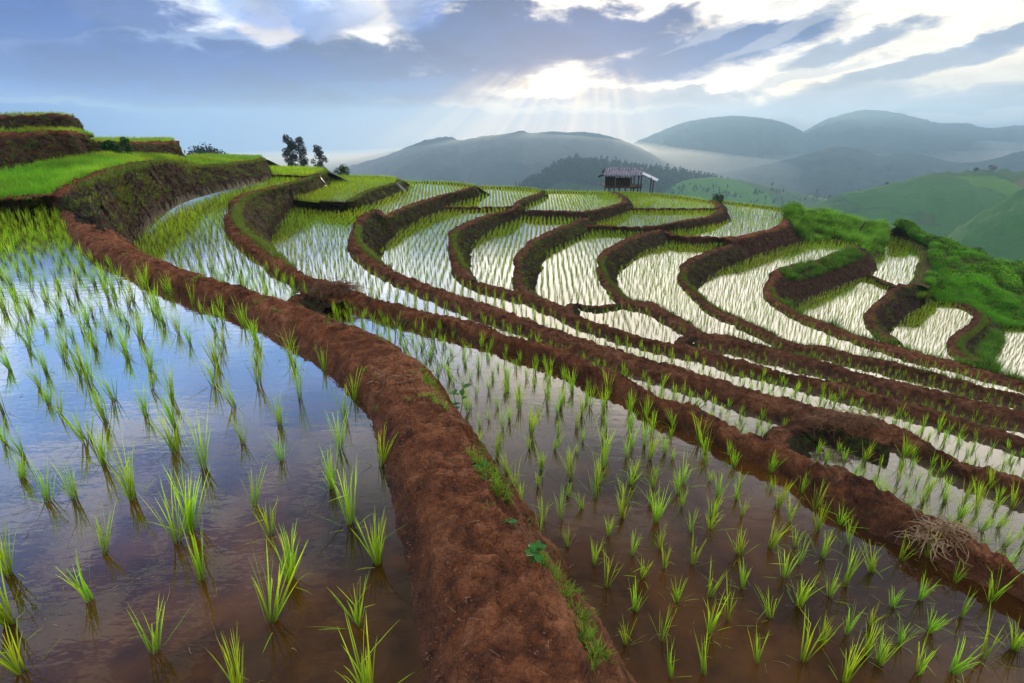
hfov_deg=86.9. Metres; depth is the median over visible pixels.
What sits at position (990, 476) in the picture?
rice seedling
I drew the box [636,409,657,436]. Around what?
rice seedling
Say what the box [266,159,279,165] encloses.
terrace rim
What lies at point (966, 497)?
rice seedling
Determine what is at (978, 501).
rice seedling
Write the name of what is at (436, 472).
straw litter
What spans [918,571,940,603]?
rice seedling
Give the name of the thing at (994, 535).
paddy water
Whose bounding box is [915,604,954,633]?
rice seedling
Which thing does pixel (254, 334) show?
rice seedling
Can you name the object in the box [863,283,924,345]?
terrace bank
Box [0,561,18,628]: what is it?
rice seedling
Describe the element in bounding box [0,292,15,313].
rice seedling
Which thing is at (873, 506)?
terrace bank
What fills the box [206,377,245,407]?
rice seedling
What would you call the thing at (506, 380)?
rice seedling
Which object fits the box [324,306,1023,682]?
paddy water
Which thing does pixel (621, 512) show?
rice seedling
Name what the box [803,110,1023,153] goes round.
mountain
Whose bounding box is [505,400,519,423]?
rice seedling
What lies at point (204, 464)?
rice seedling
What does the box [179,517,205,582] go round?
rice seedling
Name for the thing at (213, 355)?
rice seedling
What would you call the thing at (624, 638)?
rice seedling
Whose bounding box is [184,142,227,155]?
domed tree
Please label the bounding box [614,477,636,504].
rice seedling
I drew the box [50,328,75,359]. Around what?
rice seedling
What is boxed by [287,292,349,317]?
terrace bank
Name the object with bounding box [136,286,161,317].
rice seedling
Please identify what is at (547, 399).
rice seedling
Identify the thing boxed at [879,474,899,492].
rice seedling
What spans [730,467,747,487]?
rice seedling
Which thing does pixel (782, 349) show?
terrace bank
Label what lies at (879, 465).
rice seedling
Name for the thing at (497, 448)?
rice seedling
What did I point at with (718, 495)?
rice seedling
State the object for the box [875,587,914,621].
rice seedling
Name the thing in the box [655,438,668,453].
rice seedling
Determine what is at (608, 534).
rice seedling
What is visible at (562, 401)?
rice seedling
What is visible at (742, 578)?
rice seedling
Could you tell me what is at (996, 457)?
paddy water
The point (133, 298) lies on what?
rice seedling
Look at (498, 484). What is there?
path weeds
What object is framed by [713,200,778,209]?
terrace rim
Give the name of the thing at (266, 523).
rice seedling
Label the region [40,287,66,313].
rice seedling
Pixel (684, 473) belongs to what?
rice seedling
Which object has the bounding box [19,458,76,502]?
rice seedling
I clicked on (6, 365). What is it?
rice seedling
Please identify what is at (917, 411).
terrace bank
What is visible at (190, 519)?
rice seedling
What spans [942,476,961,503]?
rice seedling
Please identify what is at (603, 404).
rice seedling
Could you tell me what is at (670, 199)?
paddy water
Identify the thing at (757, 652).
rice seedling
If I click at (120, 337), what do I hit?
rice seedling
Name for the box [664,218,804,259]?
terrace bank
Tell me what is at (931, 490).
rice seedling
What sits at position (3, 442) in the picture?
rice seedling
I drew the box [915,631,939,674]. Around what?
rice seedling
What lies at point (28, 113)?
rice plants
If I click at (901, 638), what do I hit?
rice seedling
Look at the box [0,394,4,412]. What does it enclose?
rice seedling
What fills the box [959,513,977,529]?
rice seedling
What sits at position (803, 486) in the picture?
rice seedling
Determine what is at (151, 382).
rice seedling
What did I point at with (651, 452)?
rice seedling
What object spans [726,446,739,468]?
rice seedling
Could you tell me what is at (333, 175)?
terrace rim
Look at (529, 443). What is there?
rice seedling
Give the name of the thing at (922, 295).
tall grass
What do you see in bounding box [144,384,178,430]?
rice seedling
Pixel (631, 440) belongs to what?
rice seedling
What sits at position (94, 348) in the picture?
rice seedling
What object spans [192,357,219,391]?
rice seedling
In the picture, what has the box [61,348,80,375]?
rice seedling
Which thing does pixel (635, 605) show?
rice seedling
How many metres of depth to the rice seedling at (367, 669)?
1.53 m
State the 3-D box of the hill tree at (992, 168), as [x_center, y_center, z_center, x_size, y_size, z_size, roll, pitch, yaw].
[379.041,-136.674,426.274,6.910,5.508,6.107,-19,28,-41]
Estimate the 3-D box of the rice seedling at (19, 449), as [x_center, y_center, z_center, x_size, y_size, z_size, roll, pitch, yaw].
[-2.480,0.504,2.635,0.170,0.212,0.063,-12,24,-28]
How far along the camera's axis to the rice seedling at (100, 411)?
2.98 m
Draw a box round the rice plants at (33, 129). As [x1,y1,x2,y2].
[0,124,93,138]
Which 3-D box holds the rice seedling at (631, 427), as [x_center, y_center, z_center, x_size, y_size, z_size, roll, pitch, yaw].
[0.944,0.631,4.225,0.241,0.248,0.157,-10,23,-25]
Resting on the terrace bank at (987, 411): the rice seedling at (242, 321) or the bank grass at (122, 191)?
the bank grass at (122, 191)
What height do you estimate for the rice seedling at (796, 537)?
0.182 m
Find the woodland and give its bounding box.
[661,177,836,204]
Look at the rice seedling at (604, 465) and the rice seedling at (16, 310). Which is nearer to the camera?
the rice seedling at (604, 465)
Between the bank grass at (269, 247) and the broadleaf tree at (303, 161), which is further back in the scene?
the broadleaf tree at (303, 161)
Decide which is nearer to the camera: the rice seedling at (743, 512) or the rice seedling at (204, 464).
the rice seedling at (204, 464)
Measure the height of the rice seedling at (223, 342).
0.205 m
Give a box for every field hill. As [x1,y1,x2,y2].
[660,177,826,207]
[805,169,1023,236]
[947,189,1023,261]
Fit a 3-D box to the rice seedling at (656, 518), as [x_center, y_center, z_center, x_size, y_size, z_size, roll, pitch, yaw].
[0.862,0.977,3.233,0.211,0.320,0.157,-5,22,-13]
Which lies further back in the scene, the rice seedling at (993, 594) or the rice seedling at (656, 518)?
the rice seedling at (656, 518)
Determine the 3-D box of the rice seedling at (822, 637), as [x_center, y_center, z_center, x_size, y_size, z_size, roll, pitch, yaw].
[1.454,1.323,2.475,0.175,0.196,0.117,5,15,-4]
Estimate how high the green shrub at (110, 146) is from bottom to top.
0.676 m
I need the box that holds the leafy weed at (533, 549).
[524,540,546,564]
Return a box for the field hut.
[598,167,658,192]
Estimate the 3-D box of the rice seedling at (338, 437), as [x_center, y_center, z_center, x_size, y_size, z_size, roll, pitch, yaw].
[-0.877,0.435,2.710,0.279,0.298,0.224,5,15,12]
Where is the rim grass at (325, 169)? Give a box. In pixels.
[278,165,782,208]
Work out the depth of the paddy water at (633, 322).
14.41 m
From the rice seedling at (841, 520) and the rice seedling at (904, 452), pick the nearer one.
the rice seedling at (841, 520)
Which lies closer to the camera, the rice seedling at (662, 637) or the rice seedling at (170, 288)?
the rice seedling at (662, 637)
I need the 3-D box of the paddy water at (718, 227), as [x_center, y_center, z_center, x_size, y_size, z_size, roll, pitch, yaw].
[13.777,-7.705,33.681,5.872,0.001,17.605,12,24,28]
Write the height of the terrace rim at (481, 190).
11.772 m
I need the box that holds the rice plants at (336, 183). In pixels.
[0,165,1023,432]
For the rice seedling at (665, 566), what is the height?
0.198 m
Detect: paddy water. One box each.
[0,211,424,682]
[137,178,308,299]
[272,183,1023,573]
[294,178,392,203]
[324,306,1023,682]
[381,188,1023,479]
[470,217,575,290]
[524,192,621,211]
[535,232,634,306]
[578,308,698,343]
[595,211,714,226]
[617,243,793,350]
[624,194,712,207]
[670,203,782,236]
[693,345,1023,437]
[698,240,1023,393]
[796,279,898,345]
[802,355,1023,410]
[873,236,919,285]
[889,297,972,363]
[993,327,1023,379]
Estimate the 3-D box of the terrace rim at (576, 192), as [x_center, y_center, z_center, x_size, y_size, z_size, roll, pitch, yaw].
[-2.483,-10.433,54.053,30.134,11.685,24.717,6,22,15]
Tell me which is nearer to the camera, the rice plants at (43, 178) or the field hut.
the rice plants at (43, 178)
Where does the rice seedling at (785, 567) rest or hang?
on the paddy water at (730, 660)
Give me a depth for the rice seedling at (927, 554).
2.99 m
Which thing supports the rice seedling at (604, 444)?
on the paddy water at (730, 660)
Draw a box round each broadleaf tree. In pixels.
[281,134,295,165]
[290,136,308,165]
[311,145,327,167]
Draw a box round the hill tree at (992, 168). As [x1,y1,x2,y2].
[988,165,996,171]
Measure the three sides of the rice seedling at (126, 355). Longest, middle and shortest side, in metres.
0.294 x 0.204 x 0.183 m
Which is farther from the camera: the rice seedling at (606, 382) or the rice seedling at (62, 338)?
the rice seedling at (606, 382)
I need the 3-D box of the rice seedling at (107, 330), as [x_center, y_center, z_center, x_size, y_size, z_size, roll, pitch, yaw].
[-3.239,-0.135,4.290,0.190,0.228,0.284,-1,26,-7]
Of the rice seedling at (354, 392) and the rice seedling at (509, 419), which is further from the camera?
the rice seedling at (509, 419)
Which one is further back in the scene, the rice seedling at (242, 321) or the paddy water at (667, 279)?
the paddy water at (667, 279)
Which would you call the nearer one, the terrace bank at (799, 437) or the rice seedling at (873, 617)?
the rice seedling at (873, 617)
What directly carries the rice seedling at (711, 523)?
on the paddy water at (730, 660)
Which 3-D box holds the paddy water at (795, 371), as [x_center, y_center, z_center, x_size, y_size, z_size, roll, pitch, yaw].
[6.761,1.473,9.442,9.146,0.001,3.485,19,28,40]
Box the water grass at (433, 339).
[289,281,460,370]
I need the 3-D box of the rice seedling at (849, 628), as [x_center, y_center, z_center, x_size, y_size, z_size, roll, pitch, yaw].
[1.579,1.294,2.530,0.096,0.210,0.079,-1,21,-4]
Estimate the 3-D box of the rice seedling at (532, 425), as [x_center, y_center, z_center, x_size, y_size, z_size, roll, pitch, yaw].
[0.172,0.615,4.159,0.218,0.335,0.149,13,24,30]
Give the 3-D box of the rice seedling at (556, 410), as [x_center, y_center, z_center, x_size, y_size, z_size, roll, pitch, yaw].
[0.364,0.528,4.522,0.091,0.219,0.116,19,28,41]
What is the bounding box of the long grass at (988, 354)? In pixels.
[778,242,1023,379]
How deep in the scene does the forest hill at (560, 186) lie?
690.83 m
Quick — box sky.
[0,0,1023,154]
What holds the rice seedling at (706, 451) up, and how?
on the paddy water at (730, 660)
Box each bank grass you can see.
[0,115,1023,573]
[68,157,1023,385]
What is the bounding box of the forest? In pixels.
[515,153,728,191]
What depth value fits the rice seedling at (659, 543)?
3.06 m
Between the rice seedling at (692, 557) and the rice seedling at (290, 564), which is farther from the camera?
the rice seedling at (692, 557)
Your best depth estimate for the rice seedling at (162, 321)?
4.53 m
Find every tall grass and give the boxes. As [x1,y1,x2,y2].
[776,200,893,256]
[888,225,936,298]
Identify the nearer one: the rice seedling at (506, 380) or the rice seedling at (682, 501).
the rice seedling at (682, 501)
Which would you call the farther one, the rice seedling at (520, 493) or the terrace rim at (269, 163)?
the terrace rim at (269, 163)
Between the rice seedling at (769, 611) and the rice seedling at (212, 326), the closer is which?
the rice seedling at (769, 611)
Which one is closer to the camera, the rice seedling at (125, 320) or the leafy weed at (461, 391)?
the leafy weed at (461, 391)
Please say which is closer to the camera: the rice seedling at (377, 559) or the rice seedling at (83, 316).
the rice seedling at (377, 559)
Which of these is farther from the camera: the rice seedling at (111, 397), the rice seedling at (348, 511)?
the rice seedling at (111, 397)
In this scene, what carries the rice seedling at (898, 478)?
on the paddy water at (994, 535)
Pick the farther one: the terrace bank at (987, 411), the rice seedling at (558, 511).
the terrace bank at (987, 411)
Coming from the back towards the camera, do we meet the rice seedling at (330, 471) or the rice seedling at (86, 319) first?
the rice seedling at (86, 319)
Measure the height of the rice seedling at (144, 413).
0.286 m
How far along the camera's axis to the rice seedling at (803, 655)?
2.38 m
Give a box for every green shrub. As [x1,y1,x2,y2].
[97,139,124,153]
[118,136,131,154]
[333,164,350,175]
[712,192,723,201]
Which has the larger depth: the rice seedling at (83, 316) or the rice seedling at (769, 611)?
the rice seedling at (83, 316)
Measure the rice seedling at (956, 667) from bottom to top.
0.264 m
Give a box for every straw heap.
[301,274,369,301]
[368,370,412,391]
[790,399,892,439]
[885,508,984,569]
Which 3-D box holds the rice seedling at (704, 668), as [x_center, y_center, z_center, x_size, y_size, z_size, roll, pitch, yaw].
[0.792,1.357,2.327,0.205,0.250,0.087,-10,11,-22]
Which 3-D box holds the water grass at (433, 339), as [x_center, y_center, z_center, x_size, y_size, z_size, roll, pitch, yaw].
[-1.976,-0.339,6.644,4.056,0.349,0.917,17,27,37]
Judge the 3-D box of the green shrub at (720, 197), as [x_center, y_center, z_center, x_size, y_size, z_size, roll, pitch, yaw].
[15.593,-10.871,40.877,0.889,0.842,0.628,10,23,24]
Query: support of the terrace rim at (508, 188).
on the ground at (334, 161)
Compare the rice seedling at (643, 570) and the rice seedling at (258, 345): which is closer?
the rice seedling at (643, 570)
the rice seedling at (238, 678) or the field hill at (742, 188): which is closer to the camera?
the rice seedling at (238, 678)
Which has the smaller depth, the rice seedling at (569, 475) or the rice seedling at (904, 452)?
the rice seedling at (569, 475)
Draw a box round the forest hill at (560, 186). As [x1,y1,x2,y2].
[528,163,693,193]
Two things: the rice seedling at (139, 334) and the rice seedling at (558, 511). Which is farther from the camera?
the rice seedling at (139, 334)
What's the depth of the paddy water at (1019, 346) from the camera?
22.16 m
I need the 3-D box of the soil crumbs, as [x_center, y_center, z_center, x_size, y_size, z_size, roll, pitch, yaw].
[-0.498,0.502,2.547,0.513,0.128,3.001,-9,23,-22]
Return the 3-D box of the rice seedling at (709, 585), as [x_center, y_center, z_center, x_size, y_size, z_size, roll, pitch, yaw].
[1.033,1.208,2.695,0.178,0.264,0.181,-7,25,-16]
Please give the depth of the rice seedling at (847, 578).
2.80 m
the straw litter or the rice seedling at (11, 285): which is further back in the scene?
the rice seedling at (11, 285)
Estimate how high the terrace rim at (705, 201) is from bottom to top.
11.763 m
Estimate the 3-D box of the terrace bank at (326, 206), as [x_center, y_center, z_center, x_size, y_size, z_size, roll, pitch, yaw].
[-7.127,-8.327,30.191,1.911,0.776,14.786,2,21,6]
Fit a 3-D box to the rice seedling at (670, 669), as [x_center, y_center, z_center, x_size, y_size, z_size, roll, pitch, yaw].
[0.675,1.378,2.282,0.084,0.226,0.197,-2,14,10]
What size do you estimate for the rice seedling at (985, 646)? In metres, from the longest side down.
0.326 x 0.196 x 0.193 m
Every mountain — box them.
[331,131,670,186]
[632,115,808,174]
[712,146,1023,198]
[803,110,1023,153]
[857,135,1009,162]
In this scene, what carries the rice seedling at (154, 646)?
on the paddy water at (84, 649)
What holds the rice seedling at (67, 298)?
on the paddy water at (84, 649)
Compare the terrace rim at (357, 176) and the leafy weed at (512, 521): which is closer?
the leafy weed at (512, 521)
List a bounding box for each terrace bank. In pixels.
[0,113,83,130]
[0,129,187,170]
[0,158,273,245]
[60,210,635,682]
[223,172,1023,601]
[270,173,319,178]
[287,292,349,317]
[319,180,408,210]
[347,186,1023,501]
[442,205,513,210]
[447,192,1023,451]
[511,218,595,295]
[525,192,633,222]
[566,302,626,315]
[585,208,730,233]
[596,229,1023,429]
[632,201,727,211]
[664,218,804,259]
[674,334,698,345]
[677,244,1023,405]
[762,245,1023,389]
[762,418,892,466]
[780,347,796,353]
[863,274,918,295]
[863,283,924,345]
[945,303,1005,367]
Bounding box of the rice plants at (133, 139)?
[90,135,174,142]
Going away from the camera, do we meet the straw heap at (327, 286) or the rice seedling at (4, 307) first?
the rice seedling at (4, 307)
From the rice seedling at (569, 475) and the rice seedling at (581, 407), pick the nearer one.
the rice seedling at (569, 475)
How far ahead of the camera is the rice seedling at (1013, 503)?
4.92 m
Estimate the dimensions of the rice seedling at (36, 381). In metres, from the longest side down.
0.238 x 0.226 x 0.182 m
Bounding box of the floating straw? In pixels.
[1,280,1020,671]
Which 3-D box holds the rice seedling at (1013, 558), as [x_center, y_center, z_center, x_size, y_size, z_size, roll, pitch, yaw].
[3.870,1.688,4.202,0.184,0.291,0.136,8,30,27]
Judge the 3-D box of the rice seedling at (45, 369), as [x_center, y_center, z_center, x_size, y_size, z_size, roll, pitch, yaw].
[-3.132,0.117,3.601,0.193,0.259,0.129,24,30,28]
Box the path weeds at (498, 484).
[113,246,622,672]
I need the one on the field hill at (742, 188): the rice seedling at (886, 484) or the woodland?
the woodland
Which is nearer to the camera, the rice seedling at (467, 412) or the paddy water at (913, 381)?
the rice seedling at (467, 412)
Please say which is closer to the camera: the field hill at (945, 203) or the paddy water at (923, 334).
the paddy water at (923, 334)
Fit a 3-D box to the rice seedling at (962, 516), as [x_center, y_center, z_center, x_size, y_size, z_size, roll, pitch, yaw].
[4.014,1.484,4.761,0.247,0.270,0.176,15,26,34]
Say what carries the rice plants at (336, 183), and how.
on the paddy water at (1019, 346)
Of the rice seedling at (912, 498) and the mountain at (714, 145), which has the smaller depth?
the rice seedling at (912, 498)
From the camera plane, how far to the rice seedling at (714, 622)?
2.52 m
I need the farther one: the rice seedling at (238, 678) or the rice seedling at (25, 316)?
the rice seedling at (25, 316)
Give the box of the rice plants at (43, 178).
[0,150,186,197]
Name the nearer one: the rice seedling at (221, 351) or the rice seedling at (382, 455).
the rice seedling at (382, 455)
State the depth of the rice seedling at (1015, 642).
2.45 m
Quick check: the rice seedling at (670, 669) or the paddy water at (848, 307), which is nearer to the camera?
the rice seedling at (670, 669)
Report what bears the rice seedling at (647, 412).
on the paddy water at (730, 660)
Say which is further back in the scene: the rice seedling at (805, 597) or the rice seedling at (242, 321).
the rice seedling at (242, 321)
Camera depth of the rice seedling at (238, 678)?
1.50 m
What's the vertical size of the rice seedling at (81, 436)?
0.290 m
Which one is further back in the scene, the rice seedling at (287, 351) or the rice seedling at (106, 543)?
the rice seedling at (287, 351)
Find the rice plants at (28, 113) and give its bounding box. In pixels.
[0,110,74,116]
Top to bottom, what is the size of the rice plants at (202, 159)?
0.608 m
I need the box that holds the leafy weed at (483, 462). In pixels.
[473,460,487,468]
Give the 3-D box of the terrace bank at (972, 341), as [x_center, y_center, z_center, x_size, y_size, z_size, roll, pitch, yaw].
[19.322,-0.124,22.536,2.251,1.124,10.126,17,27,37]
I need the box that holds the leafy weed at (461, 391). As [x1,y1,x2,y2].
[449,383,471,412]
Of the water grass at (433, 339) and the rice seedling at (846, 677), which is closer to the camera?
the rice seedling at (846, 677)
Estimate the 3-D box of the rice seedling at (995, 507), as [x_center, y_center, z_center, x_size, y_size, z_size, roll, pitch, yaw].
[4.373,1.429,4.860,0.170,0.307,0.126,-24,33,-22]
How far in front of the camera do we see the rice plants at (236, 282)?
6.33 m
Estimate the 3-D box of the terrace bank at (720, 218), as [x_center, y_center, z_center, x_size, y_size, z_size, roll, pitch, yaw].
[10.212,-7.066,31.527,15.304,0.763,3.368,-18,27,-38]
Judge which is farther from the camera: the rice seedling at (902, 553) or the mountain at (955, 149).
the mountain at (955, 149)
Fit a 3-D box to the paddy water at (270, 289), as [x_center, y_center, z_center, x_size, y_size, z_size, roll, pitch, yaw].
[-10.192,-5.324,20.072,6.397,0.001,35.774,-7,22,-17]
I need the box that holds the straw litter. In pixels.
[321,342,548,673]
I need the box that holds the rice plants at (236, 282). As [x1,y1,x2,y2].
[0,220,1023,545]
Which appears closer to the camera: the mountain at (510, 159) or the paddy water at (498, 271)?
the paddy water at (498, 271)
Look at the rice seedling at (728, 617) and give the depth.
2.59 m
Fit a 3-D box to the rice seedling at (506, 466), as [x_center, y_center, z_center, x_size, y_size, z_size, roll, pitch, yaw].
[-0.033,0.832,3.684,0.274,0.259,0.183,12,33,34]
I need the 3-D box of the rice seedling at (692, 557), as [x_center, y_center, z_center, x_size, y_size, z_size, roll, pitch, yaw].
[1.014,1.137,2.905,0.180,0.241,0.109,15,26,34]
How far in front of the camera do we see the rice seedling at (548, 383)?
5.01 m
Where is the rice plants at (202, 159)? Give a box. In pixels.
[185,152,261,165]
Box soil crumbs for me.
[320,343,571,682]
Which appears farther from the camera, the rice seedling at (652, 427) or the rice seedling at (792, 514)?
the rice seedling at (652, 427)
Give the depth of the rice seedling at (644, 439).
4.04 m
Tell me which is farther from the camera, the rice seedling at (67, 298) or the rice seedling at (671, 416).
the rice seedling at (67, 298)
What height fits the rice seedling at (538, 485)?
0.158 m
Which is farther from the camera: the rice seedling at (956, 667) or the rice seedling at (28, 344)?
the rice seedling at (28, 344)
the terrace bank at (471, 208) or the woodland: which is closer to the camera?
the terrace bank at (471, 208)
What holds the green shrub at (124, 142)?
on the paddy field
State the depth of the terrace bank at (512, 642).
2.09 m
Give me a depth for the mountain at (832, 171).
1003.09 m
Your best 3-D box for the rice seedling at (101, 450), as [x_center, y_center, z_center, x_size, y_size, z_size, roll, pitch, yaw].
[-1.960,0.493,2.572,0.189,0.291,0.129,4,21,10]
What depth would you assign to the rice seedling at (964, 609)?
2.61 m
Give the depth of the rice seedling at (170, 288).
5.35 m
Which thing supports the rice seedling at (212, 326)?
on the paddy water at (84, 649)
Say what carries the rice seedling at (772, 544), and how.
on the paddy water at (730, 660)
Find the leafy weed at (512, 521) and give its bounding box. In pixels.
[503,518,516,524]
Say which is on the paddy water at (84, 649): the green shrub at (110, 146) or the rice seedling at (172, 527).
the rice seedling at (172, 527)
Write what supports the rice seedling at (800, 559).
on the paddy water at (730, 660)
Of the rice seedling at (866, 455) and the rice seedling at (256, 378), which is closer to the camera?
the rice seedling at (256, 378)
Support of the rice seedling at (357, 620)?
on the paddy water at (84, 649)
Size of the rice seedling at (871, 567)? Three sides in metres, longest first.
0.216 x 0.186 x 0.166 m
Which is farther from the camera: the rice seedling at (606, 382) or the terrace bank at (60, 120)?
the terrace bank at (60, 120)
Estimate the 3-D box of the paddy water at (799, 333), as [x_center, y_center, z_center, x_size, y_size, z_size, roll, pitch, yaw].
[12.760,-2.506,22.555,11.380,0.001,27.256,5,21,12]
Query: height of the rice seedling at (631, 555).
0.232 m
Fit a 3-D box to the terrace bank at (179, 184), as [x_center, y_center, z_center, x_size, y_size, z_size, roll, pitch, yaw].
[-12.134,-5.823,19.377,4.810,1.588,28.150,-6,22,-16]
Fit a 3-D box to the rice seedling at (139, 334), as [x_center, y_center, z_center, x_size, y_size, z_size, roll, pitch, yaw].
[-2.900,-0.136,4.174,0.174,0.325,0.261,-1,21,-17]
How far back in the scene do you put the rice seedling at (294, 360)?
3.71 m
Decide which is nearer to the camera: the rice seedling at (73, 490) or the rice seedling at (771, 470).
the rice seedling at (73, 490)
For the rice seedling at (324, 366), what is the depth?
3.64 m
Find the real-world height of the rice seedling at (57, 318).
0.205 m
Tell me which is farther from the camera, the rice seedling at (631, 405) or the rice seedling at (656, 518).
the rice seedling at (631, 405)
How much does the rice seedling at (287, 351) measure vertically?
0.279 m
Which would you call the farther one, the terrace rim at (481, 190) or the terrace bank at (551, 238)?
the terrace rim at (481, 190)
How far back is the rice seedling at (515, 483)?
3.53 m
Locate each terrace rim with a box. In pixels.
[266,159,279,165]
[293,167,346,180]
[299,173,409,202]
[404,181,488,193]
[476,186,545,193]
[541,190,609,193]
[618,192,709,202]
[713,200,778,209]
[897,236,931,287]
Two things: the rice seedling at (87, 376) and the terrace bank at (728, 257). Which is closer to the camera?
the rice seedling at (87, 376)
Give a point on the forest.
(672, 175)
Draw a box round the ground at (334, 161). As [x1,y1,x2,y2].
[261,155,988,368]
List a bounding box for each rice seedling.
[0,264,14,289]
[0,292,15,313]
[0,347,11,369]
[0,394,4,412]
[0,413,9,444]
[0,425,24,461]
[0,522,24,577]
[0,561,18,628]
[0,616,55,675]
[4,291,30,319]
[9,445,33,483]
[10,286,45,311]
[12,297,27,321]
[18,321,31,349]
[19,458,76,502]
[21,355,54,388]
[31,382,52,404]
[33,344,52,372]
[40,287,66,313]
[42,456,78,500]
[43,304,69,322]
[47,405,95,450]
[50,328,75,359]
[52,328,67,348]
[52,388,69,414]
[53,547,94,613]
[58,282,70,302]
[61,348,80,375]
[63,267,84,294]
[63,340,95,384]
[64,303,91,331]
[65,334,84,366]
[73,377,108,422]
[76,419,114,465]
[77,292,98,325]
[77,323,98,350]
[87,300,98,316]
[88,260,110,298]
[88,369,117,400]
[88,503,115,555]
[94,313,122,334]
[98,431,153,501]
[111,321,132,349]
[111,328,138,359]
[112,306,131,326]
[117,280,134,307]
[118,271,145,301]
[126,305,151,339]
[127,597,191,654]
[128,262,146,296]
[131,375,149,417]
[132,291,155,314]
[135,262,150,284]
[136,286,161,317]
[137,340,157,369]
[138,479,197,543]
[144,358,159,390]
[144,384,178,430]
[146,461,210,533]
[147,298,167,324]
[147,406,196,452]
[157,271,173,295]
[157,353,188,399]
[163,300,192,334]
[178,322,191,344]
[178,402,210,469]
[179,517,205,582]
[187,282,204,305]
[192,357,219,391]
[194,301,217,336]
[195,330,232,367]
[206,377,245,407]
[207,622,258,682]
[209,323,229,344]
[212,328,228,355]
[214,304,224,323]
[228,410,248,444]
[231,297,254,326]
[241,340,263,385]
[242,316,257,341]
[242,463,272,506]
[244,498,278,542]
[247,323,262,349]
[248,342,261,362]
[251,541,307,653]
[264,437,297,461]
[267,390,288,426]
[267,521,311,592]
[273,324,302,357]
[278,343,303,367]
[279,345,306,400]
[309,409,353,452]
[311,456,370,533]
[314,343,327,372]
[319,445,338,489]
[320,573,370,633]
[332,385,358,417]
[334,610,413,682]
[342,367,363,402]
[350,512,404,569]
[355,425,401,466]
[440,357,453,378]
[458,382,468,413]
[485,376,492,391]
[487,431,505,455]
[492,407,507,430]
[495,451,523,475]
[503,365,511,385]
[504,455,526,490]
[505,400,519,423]
[513,382,525,410]
[514,478,524,499]
[519,408,544,436]
[524,431,539,449]
[529,469,545,489]
[532,496,551,521]
[533,447,559,471]
[544,365,551,387]
[545,379,553,404]
[550,491,564,520]
[553,431,564,450]
[554,394,561,414]
[555,380,569,408]
[558,526,575,549]
[561,483,571,497]
[562,450,577,479]
[564,445,577,464]
[565,366,576,393]
[573,493,584,509]
[574,410,581,430]
[577,396,588,416]
[583,425,615,458]
[583,464,601,498]
[585,387,599,407]
[590,535,604,565]
[592,447,613,470]
[592,452,616,484]
[594,380,609,412]
[595,546,622,588]
[601,365,615,393]
[604,516,619,536]
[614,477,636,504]
[616,486,630,518]
[618,464,642,485]
[619,614,647,650]
[621,432,632,458]
[623,556,652,586]
[625,410,638,432]
[625,457,644,481]
[626,389,636,414]
[626,490,661,506]
[627,425,639,449]
[628,578,646,611]
[630,530,640,556]
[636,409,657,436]
[639,484,672,523]
[640,394,652,418]
[641,416,662,446]
[645,430,660,460]
[651,605,677,641]
[652,465,661,482]
[652,523,668,551]
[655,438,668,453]
[662,542,674,570]
[663,410,676,426]
[666,637,678,679]
[670,577,694,611]
[672,450,700,486]
[672,463,682,494]
[673,627,712,677]
[678,487,687,506]
[686,510,702,532]
[686,528,714,565]
[688,410,711,441]
[693,426,714,455]
[702,593,729,646]
[703,563,730,599]
[705,510,736,530]
[707,495,725,517]
[711,472,734,498]
[718,569,744,625]
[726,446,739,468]
[726,623,768,664]
[727,522,760,563]
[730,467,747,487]
[733,480,741,500]
[733,558,751,589]
[739,500,747,516]
[754,588,782,621]
[768,453,786,472]
[768,517,799,553]
[769,479,795,509]
[770,544,802,590]
[786,494,801,524]
[786,526,805,550]
[787,573,822,607]
[787,607,833,662]
[792,535,811,564]
[795,469,810,493]
[800,480,829,510]
[808,530,843,561]
[811,497,833,532]
[815,616,840,645]
[819,566,853,605]
[820,506,868,528]
[820,636,873,682]
[831,514,859,545]
[842,544,867,585]
[842,604,866,634]
[852,603,888,626]
[860,438,877,463]
[861,538,893,575]
[862,615,885,671]
[869,469,885,488]
[874,633,907,665]
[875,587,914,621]
[877,454,887,471]
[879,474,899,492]
[882,533,916,561]
[887,617,919,652]
[895,437,915,457]
[896,462,904,482]
[906,486,925,506]
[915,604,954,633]
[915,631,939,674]
[916,475,940,506]
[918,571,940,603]
[921,470,947,492]
[924,524,943,560]
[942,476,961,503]
[942,558,969,583]
[948,632,985,680]
[949,486,973,503]
[955,496,977,518]
[956,585,974,625]
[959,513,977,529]
[962,479,990,515]
[972,476,993,503]
[976,603,1019,668]
[977,507,1006,531]
[981,565,1019,601]
[985,460,1008,491]
[986,513,1011,532]
[986,615,1023,651]
[991,487,1007,511]
[998,547,1021,565]
[1002,525,1023,548]
[1006,485,1020,509]

